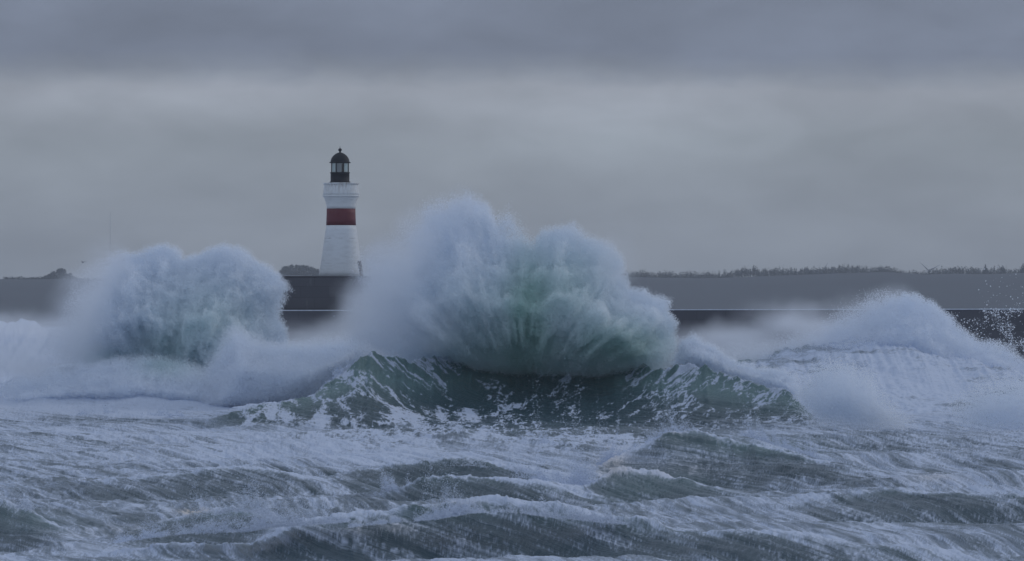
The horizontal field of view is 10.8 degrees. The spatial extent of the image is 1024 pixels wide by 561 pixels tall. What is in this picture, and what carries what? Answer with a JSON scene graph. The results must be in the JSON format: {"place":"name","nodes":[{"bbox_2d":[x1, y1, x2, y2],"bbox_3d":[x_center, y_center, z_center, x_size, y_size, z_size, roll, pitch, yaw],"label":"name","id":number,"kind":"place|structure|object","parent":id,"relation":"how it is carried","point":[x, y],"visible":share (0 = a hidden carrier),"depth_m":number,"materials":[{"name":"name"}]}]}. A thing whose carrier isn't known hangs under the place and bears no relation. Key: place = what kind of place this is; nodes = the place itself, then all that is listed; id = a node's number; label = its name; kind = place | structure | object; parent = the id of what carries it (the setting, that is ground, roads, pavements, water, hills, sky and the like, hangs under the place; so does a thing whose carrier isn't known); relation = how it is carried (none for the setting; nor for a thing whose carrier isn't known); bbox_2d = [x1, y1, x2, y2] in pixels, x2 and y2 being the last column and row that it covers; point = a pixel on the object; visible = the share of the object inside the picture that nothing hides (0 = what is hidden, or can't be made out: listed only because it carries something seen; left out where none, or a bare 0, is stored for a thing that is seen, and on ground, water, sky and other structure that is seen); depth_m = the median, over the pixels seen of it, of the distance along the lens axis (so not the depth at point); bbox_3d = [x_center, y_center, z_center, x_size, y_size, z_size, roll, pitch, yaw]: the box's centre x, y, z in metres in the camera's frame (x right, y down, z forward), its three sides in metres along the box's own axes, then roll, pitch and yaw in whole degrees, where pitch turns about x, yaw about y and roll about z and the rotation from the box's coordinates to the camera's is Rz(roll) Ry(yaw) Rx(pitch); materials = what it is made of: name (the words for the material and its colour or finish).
{"place":"outdoors","nodes":[
{"label":"outdoors","id":0,"kind":"place"},
{"bbox_2d":[0,318,1023,560],"bbox_3d":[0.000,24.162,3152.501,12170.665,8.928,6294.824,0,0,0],"label":"sea","id":1,"kind":"structure","parent":0,"point":[934,485],"depth_m":277.73,"materials":[{"name":"liquid"}]},
{"bbox_2d":[4,469,36,510],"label":"crest spray","id":2,"kind":"object","parent":1,"relation":"on","point":[31,506],"visible":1,"depth_m":204.75,"materials":[{"name":"white liquid"}]},
{"bbox_2d":[0,351,214,401],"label":"breaking splash","id":3,"kind":"object","parent":1,"relation":"on","point":[178,382],"visible":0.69,"depth_m":442.00,"materials":[{"name":"white liquid"}]},
{"bbox_2d":[42,240,292,377],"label":"breaking splash","id":4,"kind":"object","parent":1,"relation":"on","point":[166,302],"visible":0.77,"depth_m":448.98,"materials":[{"name":"white liquid"}]},
{"bbox_2d":[113,361,351,543],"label":"crest spray","id":5,"kind":"object","parent":1,"relation":"on","point":[264,519],"visible":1,"depth_m":189.82,"materials":[{"name":"white liquid"}]},
{"bbox_2d":[216,450,281,524],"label":"crest spray","id":6,"kind":"object","parent":1,"relation":"on","point":[251,505],"visible":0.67,"depth_m":199.86,"materials":[{"name":"white liquid"}]},
{"bbox_2d":[191,322,379,406],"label":"breaking splash","id":7,"kind":"object","parent":1,"relation":"on","point":[246,373],"visible":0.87,"depth_m":439.85,"materials":[{"name":"white liquid"}]},
{"bbox_2d":[276,276,399,309],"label":"pier","id":8,"kind":"structure","parent":1,"relation":"in","point":[320,292],"depth_m":614.00,"materials":[{"name":"concrete"}]},
{"bbox_2d":[319,148,363,275],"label":"lighthouse","id":9,"kind":"object","parent":8,"relation":"on","point":[341,195],"visible":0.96,"depth_m":618.47,"materials":[{"name":"white paint"}]},
{"bbox_2d":[325,316,350,383],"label":"crest spray","id":10,"kind":"object","parent":1,"relation":"on","point":[340,373],"visible":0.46,"depth_m":412.90,"materials":[{"name":"white liquid"}]},
{"bbox_2d":[377,437,411,494],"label":"crest spray","id":11,"kind":"object","parent":1,"relation":"on","point":[393,485],"visible":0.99,"depth_m":245.73,"materials":[{"name":"white liquid"}]},
{"bbox_2d":[348,384,626,527],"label":"crest spray","id":12,"kind":"object","parent":1,"relation":"on","point":[454,510],"visible":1,"depth_m":189.72,"materials":[{"name":"white liquid"}]},
{"bbox_2d":[437,415,560,475],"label":"crest spray","id":13,"kind":"object","parent":1,"relation":"on","point":[509,466],"visible":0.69,"depth_m":265.48,"materials":[{"name":"white liquid"}]},
{"bbox_2d":[338,185,679,378],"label":"breaking splash","id":14,"kind":"object","parent":1,"relation":"on","point":[484,315],"visible":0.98,"depth_m":419.80,"materials":[{"name":"white liquid"}]},
{"bbox_2d":[510,229,599,485],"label":"crest spray","id":15,"kind":"object","parent":1,"relation":"on","point":[582,479],"visible":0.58,"depth_m":255.98,"materials":[{"name":"white liquid"}]},
{"bbox_2d":[536,412,583,449],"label":"crest spray","id":16,"kind":"object","parent":1,"relation":"on","point":[540,440],"visible":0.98,"depth_m":324.73,"materials":[{"name":"white liquid"}]},
{"bbox_2d":[277,309,1023,369],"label":"sea wall","id":17,"kind":"structure","parent":1,"relation":"in","point":[720,327],"depth_m":609.48,"materials":[{"name":"concrete"}]},
{"bbox_2d":[645,383,695,442],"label":"crest spray","id":18,"kind":"object","parent":1,"relation":"on","point":[670,428],"visible":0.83,"depth_m":289.02,"materials":[{"name":"white liquid"}]},
{"bbox_2d":[594,330,834,468],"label":"crest spray","id":19,"kind":"object","parent":1,"relation":"on","point":[764,437],"visible":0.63,"depth_m":287.80,"materials":[{"name":"white liquid"}]},
{"bbox_2d":[670,332,803,399],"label":"breaking splash","id":20,"kind":"object","parent":1,"relation":"on","point":[695,351],"visible":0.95,"depth_m":419.35,"materials":[{"name":"white liquid"}]},
{"bbox_2d":[784,349,918,430],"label":"breaking splash","id":21,"kind":"object","parent":1,"relation":"on","point":[853,404],"visible":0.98,"depth_m":384.06,"materials":[{"name":"white liquid"}]},
{"bbox_2d":[718,286,1023,372],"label":"breaking splash","id":22,"kind":"object","parent":1,"relation":"on","point":[934,337],"visible":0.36,"depth_m":503.17,"materials":[{"name":"white liquid"}]},
{"bbox_2d":[946,365,1023,430],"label":"breaking splash","id":23,"kind":"object","parent":1,"relation":"on","point":[1002,408],"visible":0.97,"depth_m":384.12,"materials":[{"name":"white liquid"}]},
{"bbox_2d":[0,272,1023,326],"bbox_3d":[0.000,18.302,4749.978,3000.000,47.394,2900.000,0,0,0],"label":"hills","id":24,"kind":"structure","parent":0,"point":[41,302],"depth_m":3949.06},
{"bbox_2d":[40,268,76,278],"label":"broadleaf tree","id":25,"kind":"object","parent":24,"relation":"on","point":[61,272],"visible":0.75,"depth_m":4491.42,"materials":[{"name":"green plant"}]},
{"bbox_2d":[3,263,1023,278],"bbox_3d":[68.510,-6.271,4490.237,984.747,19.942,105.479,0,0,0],"label":"distant wood","id":26,"kind":"object","parent":24,"relation":"on","point":[301,270],"visible":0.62,"depth_m":4470.09,"materials":[{"name":"green plant"}]},
{"bbox_2d":[0,0,1023,278],"label":"sky","id":27,"kind":"structure","parent":0,"point":[699,136],"materials":[{"name":"grey"}]},
{"bbox_2d":[944,268,1023,356],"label":"flying drops","id":28,"kind":"object","parent":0,"point":[1000,329],"visible":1,"depth_m":497.89,"materials":[{"name":"white liquid"}]}
]}

